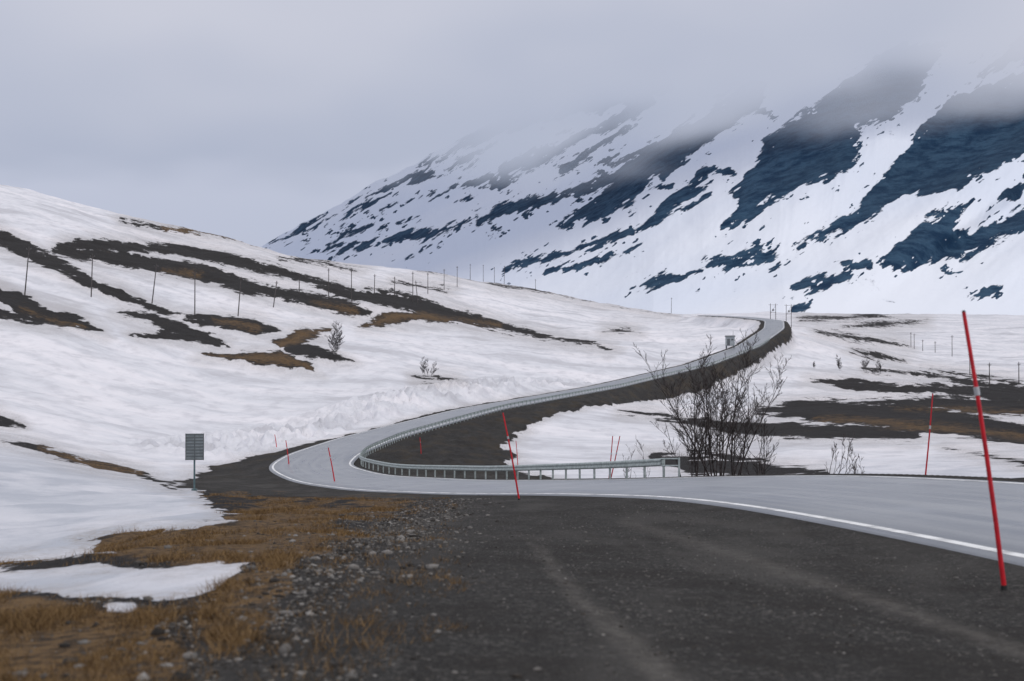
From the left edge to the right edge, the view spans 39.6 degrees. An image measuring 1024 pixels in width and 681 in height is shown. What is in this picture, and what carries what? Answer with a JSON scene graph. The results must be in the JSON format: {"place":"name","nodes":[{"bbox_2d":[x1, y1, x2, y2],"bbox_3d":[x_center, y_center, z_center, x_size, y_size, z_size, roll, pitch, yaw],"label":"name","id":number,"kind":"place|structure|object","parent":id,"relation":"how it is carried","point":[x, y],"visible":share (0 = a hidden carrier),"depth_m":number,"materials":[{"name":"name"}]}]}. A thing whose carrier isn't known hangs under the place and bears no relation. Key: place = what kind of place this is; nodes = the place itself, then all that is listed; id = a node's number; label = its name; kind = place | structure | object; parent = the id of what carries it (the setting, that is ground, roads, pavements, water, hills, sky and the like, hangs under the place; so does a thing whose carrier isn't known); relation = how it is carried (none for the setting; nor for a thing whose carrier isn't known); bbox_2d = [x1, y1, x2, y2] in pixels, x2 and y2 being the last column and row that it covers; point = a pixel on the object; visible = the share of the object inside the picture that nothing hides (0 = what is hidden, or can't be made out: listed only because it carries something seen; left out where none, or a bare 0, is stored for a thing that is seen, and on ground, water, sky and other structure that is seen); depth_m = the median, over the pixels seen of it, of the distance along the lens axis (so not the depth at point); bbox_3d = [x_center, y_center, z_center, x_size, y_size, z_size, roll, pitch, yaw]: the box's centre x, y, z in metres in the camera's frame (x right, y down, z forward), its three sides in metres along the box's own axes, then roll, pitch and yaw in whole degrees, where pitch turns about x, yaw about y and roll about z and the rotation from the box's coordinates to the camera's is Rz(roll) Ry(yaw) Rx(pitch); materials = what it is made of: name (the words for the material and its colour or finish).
{"place":"outdoors","nodes":[
{"label":"outdoors","id":0,"kind":"place"},
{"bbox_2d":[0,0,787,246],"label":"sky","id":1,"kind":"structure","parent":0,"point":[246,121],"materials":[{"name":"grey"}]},
{"bbox_2d":[0,185,1023,680],"bbox_3d":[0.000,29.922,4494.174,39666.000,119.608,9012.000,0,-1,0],"label":"snowy ground","id":2,"kind":"structure","parent":0,"point":[116,385],"depth_m":138.67,"materials":[{"name":"white snow"}]},
{"bbox_2d":[24,247,29,294],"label":"utility pole","id":3,"kind":"object","parent":2,"relation":"on","point":[26,272],"visible":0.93,"depth_m":297.49,"materials":[{"name":"brown wood"}]},
{"bbox_2d":[90,254,94,296],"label":"utility pole","id":4,"kind":"object","parent":2,"relation":"on","point":[92,256],"visible":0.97,"depth_m":323.73,"materials":[{"name":"brown wood"}]},
{"bbox_2d":[151,264,157,303],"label":"utility pole","id":5,"kind":"object","parent":2,"relation":"on","point":[156,266],"visible":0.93,"depth_m":346.86,"materials":[{"name":"brown wood"}]},
{"bbox_2d":[185,433,203,490],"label":"traffic sign","id":6,"kind":"object","parent":2,"relation":"on","point":[194,447],"visible":0.94,"depth_m":68.84,"materials":[{"name":"metal"}]},
{"bbox_2d":[194,274,195,314],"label":"utility pole","id":7,"kind":"object","parent":2,"relation":"on","point":[194,294],"visible":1,"depth_m":343.72,"materials":[{"name":"brown wood"}]},
{"bbox_2d":[0,490,470,680],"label":"dry grass","id":8,"kind":"structure","parent":2,"relation":"on","point":[274,561],"depth_m":11.16,"materials":[{"name":"brown plant"}]},
{"bbox_2d":[237,277,241,315],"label":"utility pole","id":9,"kind":"object","parent":2,"relation":"on","point":[239,298],"visible":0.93,"depth_m":356.06,"materials":[{"name":"brown wood"}]},
{"bbox_2d":[328,268,329,297],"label":"utility pole","id":10,"kind":"object","parent":2,"relation":"on","point":[328,282],"visible":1,"depth_m":462.68,"materials":[{"name":"brown wood"}]},
{"bbox_2d":[328,447,334,480],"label":"snow pole","id":11,"kind":"object","parent":2,"relation":"on","point":[331,464],"visible":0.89,"depth_m":96.83,"materials":[{"name":"red plastic"}]},
{"bbox_2d":[324,321,344,355],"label":"birch tree","id":12,"kind":"object","parent":2,"relation":"on","point":[335,344],"visible":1,"depth_m":298.92,"materials":[{"name":"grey plant"}]},
{"bbox_2d":[351,269,351,301],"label":"utility pole","id":13,"kind":"object","parent":2,"relation":"on","point":[351,285],"visible":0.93,"depth_m":461.11,"materials":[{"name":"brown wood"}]},
{"bbox_2d":[419,357,437,375],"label":"birch tree","id":14,"kind":"object","parent":2,"relation":"on","point":[424,367],"visible":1,"depth_m":284.25,"materials":[{"name":"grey plant"}]},
{"bbox_2d":[502,412,519,499],"bbox_3d":[-0.018,3.695,43.942,0.574,2.969,0.078,0,-1,0],"label":"snow pole","id":15,"kind":"object","parent":2,"relation":"on","point":[511,457],"visible":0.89,"depth_m":43.92,"materials":[{"name":"red plastic"}]},
{"bbox_2d":[0,498,1023,680],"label":"roadside stones","id":16,"kind":"object","parent":2,"relation":"on","point":[283,635],"visible":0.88,"depth_m":12.63,"materials":[{"name":"grey gravel"}]},
{"bbox_2d":[359,338,769,478],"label":"guardrail","id":17,"kind":"object","parent":2,"relation":"on","point":[627,464],"visible":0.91,"depth_m":88.19,"materials":[{"name":"metal"}]},
{"bbox_2d":[611,436,619,477],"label":"snow pole","id":18,"kind":"object","parent":2,"relation":"on","point":[615,456],"visible":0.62,"depth_m":78.88,"materials":[{"name":"red plastic"}]},
{"bbox_2d":[622,441,649,477],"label":"willow shrub","id":19,"kind":"object","parent":2,"relation":"on","point":[631,457],"visible":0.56,"depth_m":81.83,"materials":[{"name":"brown plant"}]},
{"bbox_2d":[651,372,734,476],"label":"birch tree","id":20,"kind":"object","parent":2,"relation":"on","point":[694,461],"visible":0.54,"depth_m":76.22,"materials":[{"name":"brown plant"}]},
{"bbox_2d":[633,334,760,475],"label":"birch tree","id":21,"kind":"object","parent":2,"relation":"on","point":[708,446],"visible":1,"depth_m":73.56,"materials":[{"name":"brown plant"}]},
{"bbox_2d":[725,335,734,348],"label":"equipment cabin","id":22,"kind":"object","parent":2,"relation":"on","point":[729,340],"visible":0.92,"depth_m":423.13,"materials":[{"name":"grey metal"}]},
{"bbox_2d":[691,329,791,475],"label":"birch tree","id":23,"kind":"object","parent":2,"relation":"on","point":[745,441],"visible":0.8,"depth_m":77.91,"materials":[{"name":"brown plant"}]},
{"bbox_2d":[729,402,778,474],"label":"birch tree","id":24,"kind":"object","parent":2,"relation":"on","point":[760,462],"visible":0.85,"depth_m":79.44,"materials":[{"name":"brown plant"}]},
{"bbox_2d":[770,303,775,319],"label":"utility pole","id":25,"kind":"object","parent":2,"relation":"on","point":[773,310],"visible":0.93,"depth_m":600.20,"materials":[{"name":"grey wood"}]},
{"bbox_2d":[784,305,792,327],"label":"utility pole","id":26,"kind":"object","parent":2,"relation":"on","point":[791,314],"visible":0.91,"depth_m":620.20,"materials":[{"name":"grey wood"}]},
{"bbox_2d":[836,355,841,368],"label":"birch shrub","id":27,"kind":"object","parent":2,"relation":"on","point":[838,364],"visible":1,"depth_m":414.49,"materials":[{"name":"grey plant"}]},
{"bbox_2d":[824,433,855,473],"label":"willow shrub","id":28,"kind":"object","parent":2,"relation":"on","point":[849,446],"visible":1,"depth_m":90.84,"materials":[{"name":"brown plant"}]},
{"bbox_2d":[848,446,864,473],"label":"willow shrub","id":29,"kind":"object","parent":2,"relation":"on","point":[853,468],"visible":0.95,"depth_m":94.55,"materials":[{"name":"brown plant"}]},
{"bbox_2d":[860,353,869,369],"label":"birch shrub","id":30,"kind":"object","parent":2,"relation":"on","point":[865,366],"visible":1,"depth_m":425.23,"materials":[{"name":"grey plant"}]},
{"bbox_2d":[876,360,882,371],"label":"birch shrub","id":31,"kind":"object","parent":2,"relation":"on","point":[879,367],"visible":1,"depth_m":423.88,"materials":[{"name":"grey plant"}]},
{"bbox_2d":[925,393,932,474],"bbox_3d":[13.547,3.777,46.441,0.448,4.118,0.073,0,-1,0],"label":"snow pole","id":32,"kind":"object","parent":2,"relation":"on","point":[929,435],"visible":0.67,"depth_m":46.44,"materials":[{"name":"red plastic"}]},
{"bbox_2d":[962,310,1006,589],"bbox_3d":[4.884,1.254,14.680,0.464,3.138,0.068,0,-1,0],"label":"snow pole","id":33,"kind":"object","parent":2,"relation":"on","point":[991,488],"visible":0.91,"depth_m":14.66,"materials":[{"name":"red plastic"}]},
{"bbox_2d":[262,0,1023,314],"bbox_3d":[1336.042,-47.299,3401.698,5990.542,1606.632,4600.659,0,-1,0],"label":"mountain","id":34,"kind":"structure","parent":0,"point":[842,156],"depth_m":2568.68,"materials":[{"name":"white snow"}]},
{"bbox_2d":[269,315,1023,565],"bbox_3d":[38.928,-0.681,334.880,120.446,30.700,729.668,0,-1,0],"label":"road","id":35,"kind":"structure","parent":0,"point":[960,510],"depth_m":36.34,"materials":[{"name":"grey asphalt"}]},
{"bbox_2d":[272,315,1023,557],"bbox_3d":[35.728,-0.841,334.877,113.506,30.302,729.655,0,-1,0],"label":"road edge marking","id":36,"kind":"object","parent":35,"relation":"on","point":[938,538],"visible":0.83,"depth_m":26.14,"materials":[{"name":"white paint"}]},
{"bbox_2d":[349,318,1023,483],"bbox_3d":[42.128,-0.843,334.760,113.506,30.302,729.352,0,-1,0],"label":"road edge marking","id":37,"kind":"object","parent":35,"relation":"on","point":[681,477],"visible":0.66,"depth_m":84.95,"materials":[{"name":"white paint"}]}
]}

